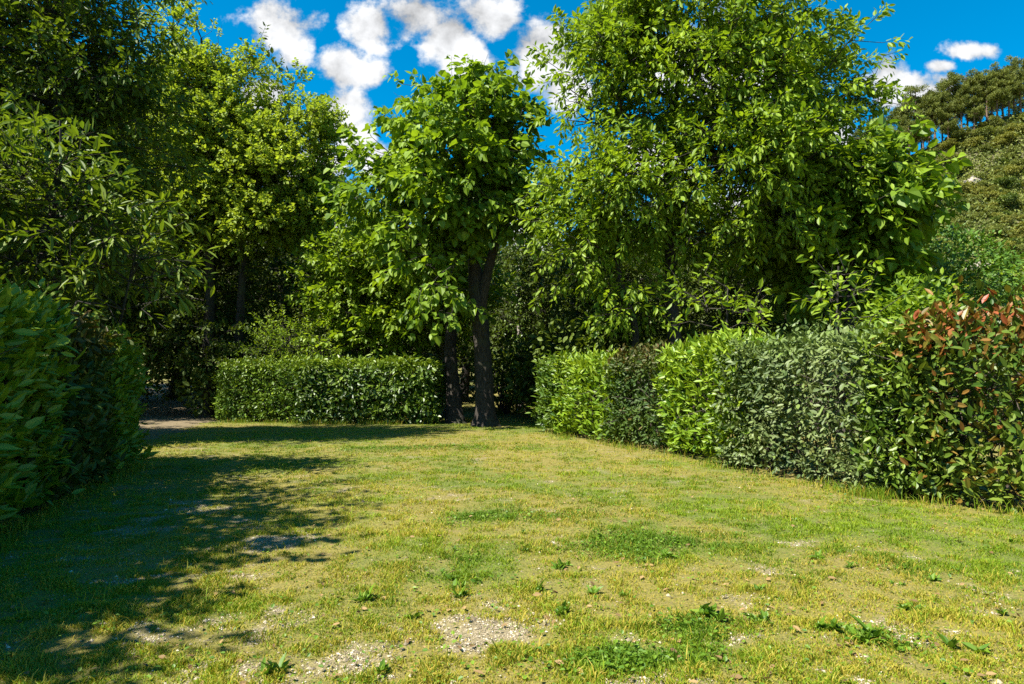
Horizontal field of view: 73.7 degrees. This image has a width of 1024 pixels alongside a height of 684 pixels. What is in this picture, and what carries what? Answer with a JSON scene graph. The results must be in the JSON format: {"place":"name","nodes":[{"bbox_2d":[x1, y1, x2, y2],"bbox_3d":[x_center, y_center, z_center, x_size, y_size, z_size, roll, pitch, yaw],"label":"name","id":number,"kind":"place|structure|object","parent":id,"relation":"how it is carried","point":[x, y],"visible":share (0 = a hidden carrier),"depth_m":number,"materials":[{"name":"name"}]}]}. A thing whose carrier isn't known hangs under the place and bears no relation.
{"place":"outdoors","nodes":[
{"label":"outdoors","id":0,"kind":"place"},
{"bbox_2d":[104,383,220,444],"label":"path","id":1,"kind":"structure","parent":0,"point":[160,417],"depth_m":20.21,"materials":[{"name":"beige gravel"}]},
{"bbox_2d":[0,361,1023,683],"bbox_3d":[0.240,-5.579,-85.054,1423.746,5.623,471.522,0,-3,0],"label":"ground","id":2,"kind":"structure","parent":0,"point":[506,547],"depth_m":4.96,"materials":[{"name":"green plant"}]},
{"bbox_2d":[0,276,86,527],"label":"laurel hedge","id":3,"kind":"object","parent":2,"relation":"on","point":[28,367],"visible":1,"depth_m":5.99,"materials":[{"name":"green plant"}]},
{"bbox_2d":[0,303,136,505],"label":"photinia hedge","id":4,"kind":"object","parent":2,"relation":"on","point":[91,428],"visible":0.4,"depth_m":7.43,"materials":[{"name":"green plant"}]},
{"bbox_2d":[0,134,166,330],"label":"woodland tree","id":5,"kind":"object","parent":2,"relation":"on","point":[104,215],"visible":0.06,"depth_m":12.99,"materials":[{"name":"green plant"}]},
{"bbox_2d":[21,44,153,334],"bbox_3d":[-17.998,-3.917,24.433,10.309,12.845,8.060,0,-3,-3],"label":"woodland tree","id":6,"kind":"object","parent":2,"relation":"on","point":[134,231],"visible":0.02,"depth_m":25.05,"materials":[{"name":"green plant"}]},
{"bbox_2d":[2,197,188,381],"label":"woodland tree","id":7,"kind":"object","parent":2,"relation":"on","point":[133,313],"visible":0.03,"depth_m":20.55,"materials":[{"name":"green plant"}]},
{"bbox_2d":[55,323,157,477],"bbox_3d":[-5.697,0.742,8.904,1.812,2.028,2.338,1,-3,-16],"label":"laurel hedge","id":8,"kind":"object","parent":2,"relation":"on","point":[125,375],"visible":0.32,"depth_m":8.85,"materials":[{"name":"green plant"}]},
{"bbox_2d":[0,93,221,358],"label":"chestnut sapling","id":9,"kind":"object","parent":2,"relation":"on","point":[19,226],"visible":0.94,"depth_m":8.62,"materials":[{"name":"green plant"}]},
{"bbox_2d":[0,0,235,312],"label":"chestnut tree","id":10,"kind":"object","parent":2,"relation":"on","point":[56,27],"visible":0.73,"depth_m":12.40,"materials":[{"name":"green plant"}]},
{"bbox_2d":[74,131,195,344],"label":"woodland tree","id":11,"kind":"object","parent":2,"relation":"on","point":[137,297],"visible":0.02,"depth_m":25.85,"materials":[{"name":"green plant"}]},
{"bbox_2d":[135,449,160,459],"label":"weed plant","id":12,"kind":"object","parent":2,"relation":"on","point":[149,454],"visible":0.4,"depth_m":10.33,"materials":[{"name":"green plant"}]},
{"bbox_2d":[118,0,281,416],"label":"maple tree","id":13,"kind":"object","parent":2,"relation":"on","point":[221,81],"visible":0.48,"depth_m":20.33,"materials":[{"name":"green plant"}]},
{"bbox_2d":[114,22,296,397],"bbox_3d":[-15.838,-5.231,30.405,12.550,15.637,9.812,0,-3,-10],"label":"woodland tree","id":14,"kind":"object","parent":2,"relation":"on","point":[271,50],"visible":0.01,"depth_m":29.54,"materials":[{"name":"green plant"}]},
{"bbox_2d":[100,227,314,406],"bbox_3d":[-10.023,-1.009,22.376,7.104,6.826,7.541,-1,-3,22],"label":"woodland tree","id":15,"kind":"object","parent":2,"relation":"on","point":[222,319],"visible":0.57,"depth_m":21.13,"materials":[{"name":"green plant"}]},
{"bbox_2d":[143,331,283,417],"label":"undergrowth shrub","id":16,"kind":"object","parent":2,"relation":"on","point":[200,374],"visible":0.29,"depth_m":20.08,"materials":[{"name":"green plant"}]},
{"bbox_2d":[132,150,364,402],"bbox_3d":[-9.417,-2.705,27.929,8.138,10.481,9.274,-1,-3,15],"label":"woodland tree","id":17,"kind":"object","parent":2,"relation":"on","point":[279,275],"visible":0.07,"depth_m":27.80,"materials":[{"name":"green plant"}]},
{"bbox_2d":[172,57,359,416],"bbox_3d":[-7.380,-3.255,20.902,6.020,11.326,4.356,0,-3,0],"label":"maple tree","id":18,"kind":"object","parent":2,"relation":"on","point":[247,162],"visible":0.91,"depth_m":20.35,"materials":[{"name":"green plant"}]},
{"bbox_2d":[210,352,324,421],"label":"clipped hedge","id":19,"kind":"object","parent":2,"relation":"on","point":[277,371],"visible":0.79,"depth_m":18.75,"materials":[{"name":"green plant"}]},
{"bbox_2d":[258,651,289,678],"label":"weed plant","id":20,"kind":"object","parent":2,"relation":"on","point":[272,666],"visible":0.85,"depth_m":3.01,"materials":[{"name":"green plant"}]},
{"bbox_2d":[217,300,355,416],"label":"locust sapling","id":21,"kind":"object","parent":2,"relation":"on","point":[270,337],"visible":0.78,"depth_m":19.78,"materials":[{"name":"green plant"}]},
{"bbox_2d":[216,170,372,390],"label":"woodland tree","id":22,"kind":"object","parent":2,"relation":"on","point":[294,287],"depth_m":34.57,"materials":[{"name":"green plant"}]},
{"bbox_2d":[246,341,346,414],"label":"undergrowth shrub","id":23,"kind":"object","parent":2,"relation":"on","point":[259,350],"visible":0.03,"depth_m":20.95,"materials":[{"name":"green plant"}]},
{"bbox_2d":[249,228,435,401],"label":"woodland tree","id":24,"kind":"object","parent":2,"relation":"on","point":[368,349],"visible":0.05,"depth_m":26.45,"materials":[{"name":"green plant"}]},
{"bbox_2d":[351,583,374,601],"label":"weed plant","id":25,"kind":"object","parent":2,"relation":"on","point":[367,595],"visible":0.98,"depth_m":3.98,"materials":[{"name":"green plant"}]},
{"bbox_2d":[289,352,445,424],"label":"clipped hedge","id":26,"kind":"object","parent":2,"relation":"on","point":[427,375],"visible":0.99,"depth_m":18.17,"materials":[{"name":"green plant"}]},
{"bbox_2d":[316,347,427,412],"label":"undergrowth shrub","id":27,"kind":"object","parent":2,"relation":"on","point":[349,353],"visible":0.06,"depth_m":21.33,"materials":[{"name":"green plant"}]},
{"bbox_2d":[284,210,462,416],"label":"linden tree","id":28,"kind":"object","parent":2,"relation":"on","point":[329,289],"visible":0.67,"depth_m":19.84,"materials":[{"name":"green plant"}]},
{"bbox_2d":[329,208,521,423],"bbox_3d":[-2.600,-0.965,20.059,5.830,6.696,4.561,0,-3,0],"label":"leaning tree","id":29,"kind":"object","parent":2,"relation":"on","point":[454,413],"visible":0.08,"depth_m":19.32,"materials":[{"name":"green plant"}]},
{"bbox_2d":[313,49,560,426],"bbox_3d":[-1.641,-2.618,17.576,6.334,9.575,5.135,-1,-3,26],"label":"heart leaved tree","id":30,"kind":"object","parent":2,"relation":"on","point":[462,198],"visible":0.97,"depth_m":16.77,"materials":[{"name":"green plant"}]},
{"bbox_2d":[421,325,461,416],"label":"hedge","id":31,"kind":"object","parent":2,"relation":"on","point":[440,353],"visible":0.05,"depth_m":21.35,"materials":[{"name":"green plant"}]},
{"bbox_2d":[420,352,475,407],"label":"undergrowth shrub","id":32,"kind":"object","parent":2,"relation":"on","point":[466,391],"visible":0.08,"depth_m":23.98,"materials":[{"name":"green plant"}]},
{"bbox_2d":[405,211,533,401],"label":"woodland tree","id":33,"kind":"object","parent":2,"relation":"on","point":[466,372],"visible":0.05,"depth_m":27.77,"materials":[{"name":"green plant"}]},
{"bbox_2d":[460,334,554,414],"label":"undergrowth shrub","id":34,"kind":"object","parent":2,"relation":"on","point":[504,406],"visible":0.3,"depth_m":22.14,"materials":[{"name":"green plant"}]},
{"bbox_2d":[0,422,1021,683],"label":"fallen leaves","id":35,"kind":"object","parent":2,"relation":"on","point":[738,676],"visible":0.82,"depth_m":3.67,"materials":[{"name":"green plant"}]},
{"bbox_2d":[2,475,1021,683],"bbox_3d":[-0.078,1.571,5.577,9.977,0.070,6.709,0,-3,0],"label":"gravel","id":36,"kind":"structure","parent":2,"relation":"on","point":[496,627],"depth_m":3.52,"materials":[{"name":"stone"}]},
{"bbox_2d":[0,417,1023,558],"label":"tall grass","id":37,"kind":"structure","parent":2,"relation":"on","point":[877,493],"depth_m":7.30,"materials":[{"name":"green plant"}]},
{"bbox_2d":[0,442,1023,683],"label":"clover","id":38,"kind":"object","parent":2,"relation":"on","point":[576,648],"visible":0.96,"depth_m":3.56,"materials":[{"name":"green plant"}]},
{"bbox_2d":[503,243,535,410],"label":"ivy clad tree","id":39,"kind":"object","parent":2,"relation":"on","point":[517,311],"visible":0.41,"depth_m":23.98,"materials":[{"name":"green plant"}]},
{"bbox_2d":[457,228,601,396],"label":"woodland tree","id":40,"kind":"object","parent":2,"relation":"on","point":[544,310],"visible":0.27,"depth_m":24.18,"materials":[{"name":"green plant"}]},
{"bbox_2d":[516,331,563,416],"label":"undergrowth shrub","id":41,"kind":"object","parent":2,"relation":"on","point":[531,382],"visible":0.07,"depth_m":20.68,"materials":[{"name":"green plant"}]},
{"bbox_2d":[526,349,595,433],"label":"laurel hedge","id":42,"kind":"object","parent":2,"relation":"on","point":[545,367],"visible":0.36,"depth_m":15.06,"materials":[{"name":"green plant"}]},
{"bbox_2d":[502,304,644,419],"bbox_3d":[1.686,0.669,18.084,3.372,3.338,3.919,1,-3,-19],"label":"undergrowth shrub","id":43,"kind":"object","parent":2,"relation":"on","point":[579,339],"visible":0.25,"depth_m":17.19,"materials":[{"name":"green plant"}]},
{"bbox_2d":[546,343,656,442],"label":"laurel hedge","id":44,"kind":"object","parent":2,"relation":"on","point":[590,364],"visible":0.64,"depth_m":13.70,"materials":[{"name":"green plant"}]},
{"bbox_2d":[495,234,726,389],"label":"woodland tree","id":45,"kind":"object","parent":2,"relation":"on","point":[630,273],"visible":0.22,"depth_m":19.08,"materials":[{"name":"green plant"}]},
{"bbox_2d":[562,190,736,343],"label":"woodland tree","id":46,"kind":"object","parent":2,"relation":"on","point":[700,325],"visible":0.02,"depth_m":22.83,"materials":[{"name":"green plant"}]},
{"bbox_2d":[597,339,717,451],"bbox_3d":[2.562,0.938,12.373,1.655,1.970,2.697,1,-3,-21],"label":"photinia hedge","id":47,"kind":"object","parent":2,"relation":"on","point":[641,356],"visible":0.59,"depth_m":12.21,"materials":[{"name":"green plant"}]},
{"bbox_2d":[619,323,790,421],"bbox_3d":[5.135,0.913,17.285,4.494,2.728,3.710,1,-3,-21],"label":"undergrowth shrub","id":48,"kind":"object","parent":2,"relation":"on","point":[692,333],"visible":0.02,"depth_m":17.20,"materials":[{"name":"green plant"}]},
{"bbox_2d":[690,602,728,620],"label":"weed plant","id":49,"kind":"object","parent":2,"relation":"on","point":[707,610],"visible":0.95,"depth_m":3.64,"materials":[{"name":"green plant"}]},
{"bbox_2d":[498,0,936,432],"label":"walnut tree","id":50,"kind":"object","parent":2,"relation":"on","point":[777,133],"visible":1,"depth_m":14.40,"materials":[{"name":"green plant"}]},
{"bbox_2d":[662,253,797,444],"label":"walnut sapling","id":51,"kind":"object","parent":2,"relation":"on","point":[727,304],"visible":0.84,"depth_m":12.26,"materials":[{"name":"green plant"}]},
{"bbox_2d":[650,323,810,464],"bbox_3d":[3.222,0.789,10.579,1.706,2.104,2.677,1,-3,-19],"label":"laurel hedge","id":52,"kind":"object","parent":2,"relation":"on","point":[687,356],"visible":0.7,"depth_m":10.29,"materials":[{"name":"green plant"}]},
{"bbox_2d":[679,208,784,337],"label":"woodland tree","id":53,"kind":"object","parent":2,"relation":"on","point":[712,306],"visible":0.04,"depth_m":25.30,"materials":[{"name":"green plant"}]},
{"bbox_2d":[677,185,835,397],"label":"woodland tree","id":54,"kind":"object","parent":2,"relation":"on","point":[762,294],"visible":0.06,"depth_m":20.81,"materials":[{"name":"green plant"}]},
{"bbox_2d":[749,315,872,430],"bbox_3d":[7.078,0.757,16.528,2.994,2.964,3.480,0,-3,-3],"label":"undergrowth shrub","id":55,"kind":"object","parent":2,"relation":"on","point":[789,328],"visible":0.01,"depth_m":15.60,"materials":[{"name":"green plant"}]},
{"bbox_2d":[698,309,964,495],"bbox_3d":[3.976,0.698,8.766,2.050,2.119,3.469,1,-3,-18],"label":"elaeagnus hedge","id":56,"kind":"object","parent":2,"relation":"on","point":[809,348],"visible":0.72,"depth_m":8.47,"materials":[{"name":"green plant"}]},
{"bbox_2d":[814,615,854,633],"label":"weed plant","id":57,"kind":"object","parent":2,"relation":"on","point":[833,625],"visible":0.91,"depth_m":3.47,"materials":[{"name":"green plant"}]},
{"bbox_2d":[729,105,972,433],"bbox_3d":[7.512,-1.412,15.351,4.687,7.050,5.368,0,-3,0],"label":"heart leaved tree","id":58,"kind":"object","parent":2,"relation":"on","point":[899,224],"visible":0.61,"depth_m":14.25,"materials":[{"name":"green plant"}]},
{"bbox_2d":[788,246,924,452],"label":"walnut sapling","id":59,"kind":"object","parent":2,"relation":"on","point":[829,287],"visible":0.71,"depth_m":11.13,"materials":[{"name":"green plant"}]},
{"bbox_2d":[846,612,886,643],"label":"weed plant","id":60,"kind":"object","parent":2,"relation":"on","point":[870,630],"visible":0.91,"depth_m":3.35,"materials":[{"name":"green plant"}]},
{"bbox_2d":[800,305,1023,438],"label":"undergrowth shrub","id":61,"kind":"object","parent":2,"relation":"on","point":[843,321],"visible":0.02,"depth_m":13.77,"materials":[{"name":"green plant"}]},
{"bbox_2d":[860,267,977,395],"bbox_3d":[7.724,0.288,13.032,2.329,3.519,2.223,0,-3,0],"label":"leafy bush","id":62,"kind":"object","parent":2,"relation":"on","point":[900,308],"visible":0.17,"depth_m":12.82,"materials":[{"name":"green plant"}]},
{"bbox_2d":[832,310,1022,498],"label":"privet hedge","id":63,"kind":"object","parent":2,"relation":"on","point":[872,425],"visible":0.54,"depth_m":7.20,"materials":[{"name":"green plant"}]},
{"bbox_2d":[870,275,1023,513],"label":"photinia hedge","id":64,"kind":"object","parent":2,"relation":"on","point":[973,325],"visible":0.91,"depth_m":6.73,"materials":[{"name":"green plant"}]},
{"bbox_2d":[874,222,1023,427],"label":"dark bush","id":65,"kind":"object","parent":2,"relation":"on","point":[1006,276],"visible":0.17,"depth_m":16.15,"materials":[{"name":"green plant"}]},
{"bbox_2d":[935,630,990,653],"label":"weed plant","id":66,"kind":"object","parent":2,"relation":"on","point":[953,642],"visible":0.92,"depth_m":3.24,"materials":[{"name":"green plant"}]},
{"bbox_2d":[931,236,1023,418],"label":"bush","id":67,"kind":"object","parent":2,"relation":"on","point":[985,291],"visible":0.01,"depth_m":17.44,"materials":[{"name":"green plant"}]},
{"bbox_2d":[958,256,1023,422],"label":"bright bush","id":68,"kind":"object","parent":2,"relation":"on","point":[1004,292],"visible":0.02,"depth_m":18.64,"materials":[{"name":"green plant"}]},
{"bbox_2d":[9,0,1023,250],"label":"sky","id":69,"kind":"structure","parent":0,"point":[349,46],"materials":[{"name":"blue"}]},
{"bbox_2d":[200,114,1023,356],"bbox_3d":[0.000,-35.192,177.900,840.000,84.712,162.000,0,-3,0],"label":"hill","id":70,"kind":"structure","parent":0,"point":[975,152],"depth_m":175.28,"materials":[{"name":"green plant"}]},
{"bbox_2d":[123,106,1023,359],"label":"scrub","id":71,"kind":"object","parent":70,"relation":"on","point":[964,177],"visible":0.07,"depth_m":166.66,"materials":[{"name":"green plant"}]},
{"bbox_2d":[885,104,913,126],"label":"pine tree","id":72,"kind":"object","parent":70,"relation":"on","point":[901,116],"visible":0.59,"depth_m":187.66,"materials":[{"name":"green plant"}]},
{"bbox_2d":[900,118,918,155],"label":"pine tree","id":73,"kind":"object","parent":70,"relation":"on","point":[908,128],"visible":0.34,"depth_m":184.80,"materials":[{"name":"green plant"}]},
{"bbox_2d":[894,84,935,142],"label":"pine tree","id":74,"kind":"object","parent":70,"relation":"on","point":[913,89],"visible":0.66,"depth_m":187.13,"materials":[{"name":"green plant"}]},
{"bbox_2d":[913,116,934,147],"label":"pine tree","id":75,"kind":"object","parent":70,"relation":"on","point":[926,138],"visible":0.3,"depth_m":183.59,"materials":[{"name":"green plant"}]},
{"bbox_2d":[914,89,941,143],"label":"pine tree","id":76,"kind":"object","parent":70,"relation":"on","point":[933,93],"visible":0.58,"depth_m":186.23,"materials":[{"name":"green plant"}]},
{"bbox_2d":[918,90,948,146],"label":"pine tree","id":77,"kind":"object","parent":70,"relation":"on","point":[937,108],"visible":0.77,"depth_m":185.27,"materials":[{"name":"green plant"}]},
{"bbox_2d":[932,86,957,141],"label":"pine tree","id":78,"kind":"object","parent":70,"relation":"on","point":[945,98],"visible":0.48,"depth_m":186.51,"materials":[{"name":"green plant"}]},
{"bbox_2d":[937,138,957,149],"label":"hillside shrub","id":79,"kind":"object","parent":70,"relation":"on","point":[949,142],"visible":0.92,"depth_m":182.59,"materials":[{"name":"green plant"}]},
{"bbox_2d":[938,113,960,148],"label":"pine tree","id":80,"kind":"object","parent":70,"relation":"on","point":[948,125],"visible":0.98,"depth_m":183.92,"materials":[{"name":"green plant"}]},
{"bbox_2d":[935,71,968,118],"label":"pine tree","id":81,"kind":"object","parent":70,"relation":"on","point":[953,80],"visible":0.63,"depth_m":187.35,"materials":[{"name":"green plant"}]},
{"bbox_2d":[947,83,972,127],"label":"pine tree","id":82,"kind":"object","parent":70,"relation":"on","point":[961,103],"visible":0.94,"depth_m":185.59,"materials":[{"name":"green plant"}]},
{"bbox_2d":[949,126,970,140],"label":"hillside shrub","id":83,"kind":"object","parent":70,"relation":"on","point":[956,133],"visible":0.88,"depth_m":183.99,"materials":[{"name":"green plant"}]},
{"bbox_2d":[954,68,985,127],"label":"pine tree","id":84,"kind":"object","parent":70,"relation":"on","point":[970,78],"visible":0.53,"depth_m":187.28,"materials":[{"name":"green plant"}]},
{"bbox_2d":[956,181,984,192],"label":"hillside shrub","id":85,"kind":"object","parent":70,"relation":"on","point":[969,185],"visible":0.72,"depth_m":164.27,"materials":[{"name":"green plant"}]},
{"bbox_2d":[960,135,983,149],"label":"hillside shrub","id":86,"kind":"object","parent":70,"relation":"on","point":[975,141],"visible":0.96,"depth_m":179.75,"materials":[{"name":"green plant"}]},
{"bbox_2d":[963,95,984,128],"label":"pine tree","id":87,"kind":"object","parent":70,"relation":"on","point":[973,110],"visible":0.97,"depth_m":185.06,"materials":[{"name":"green plant"}]},
{"bbox_2d":[969,125,1004,138],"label":"hillside shrub","id":88,"kind":"object","parent":70,"relation":"on","point":[983,131],"visible":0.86,"depth_m":181.51,"materials":[{"name":"green plant"}]},
{"bbox_2d":[975,73,1003,123],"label":"pine tree","id":89,"kind":"object","parent":70,"relation":"on","point":[990,86],"visible":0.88,"depth_m":185.48,"materials":[{"name":"green plant"}]},
{"bbox_2d":[978,190,1005,201],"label":"hillside shrub","id":90,"kind":"object","parent":70,"relation":"on","point":[994,195],"visible":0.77,"depth_m":159.04,"materials":[{"name":"green plant"}]},
{"bbox_2d":[985,115,1004,126],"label":"hillside shrub","id":91,"kind":"object","parent":70,"relation":"on","point":[994,118],"visible":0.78,"depth_m":184.49,"materials":[{"name":"green plant"}]},
{"bbox_2d":[980,61,1010,115],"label":"pine tree","id":92,"kind":"object","parent":70,"relation":"on","point":[994,70],"visible":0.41,"depth_m":187.37,"materials":[{"name":"green plant"}]},
{"bbox_2d":[982,78,1013,125],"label":"pine tree","id":93,"kind":"object","parent":70,"relation":"on","point":[1005,95],"visible":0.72,"depth_m":184.59,"materials":[{"name":"green plant"}]},
{"bbox_2d":[985,226,1017,238],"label":"hillside shrub","id":94,"kind":"object","parent":70,"relation":"on","point":[995,228],"visible":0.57,"depth_m":141.59,"materials":[{"name":"green plant"}]},
{"bbox_2d":[981,248,1022,267],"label":"hillside shrub","id":95,"kind":"object","parent":70,"relation":"on","point":[1015,257],"visible":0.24,"depth_m":131.91,"materials":[{"name":"green plant"}]},
{"bbox_2d":[991,176,1021,190],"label":"hillside shrub","id":96,"kind":"object","parent":70,"relation":"on","point":[1007,182],"visible":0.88,"depth_m":161.56,"materials":[{"name":"green plant"}]},
{"bbox_2d":[994,192,1019,210],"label":"hillside shrub","id":97,"kind":"object","parent":70,"relation":"on","point":[1007,198],"visible":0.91,"depth_m":152.62,"materials":[{"name":"green plant"}]},
{"bbox_2d":[994,130,1019,145],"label":"hillside shrub","id":98,"kind":"object","parent":70,"relation":"on","point":[1013,135],"visible":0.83,"depth_m":176.96,"materials":[{"name":"green plant"}]},
{"bbox_2d":[998,69,1023,121],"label":"pine tree","id":99,"kind":"object","parent":70,"relation":"on","point":[1007,75],"visible":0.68,"depth_m":184.99,"materials":[{"name":"green plant"}]},
{"bbox_2d":[1002,164,1021,175],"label":"hillside shrub","id":100,"kind":"object","parent":70,"relation":"on","point":[1011,168],"visible":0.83,"depth_m":165.81,"materials":[{"name":"green plant"}]},
{"bbox_2d":[1003,55,1023,114],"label":"pine tree","id":101,"kind":"object","parent":70,"relation":"on","point":[1014,67],"visible":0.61,"depth_m":187.20,"materials":[{"name":"green plant"}]},
{"bbox_2d":[1009,123,1023,134],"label":"hillside shrub","id":102,"kind":"object","parent":70,"relation":"on","point":[1018,128],"visible":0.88,"depth_m":179.53,"materials":[{"name":"green plant"}]},
{"bbox_2d":[1011,75,1023,112],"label":"pine tree","id":103,"kind":"object","parent":70,"relation":"on","point":[1017,94],"visible":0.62,"depth_m":186.28,"materials":[{"name":"green plant"}]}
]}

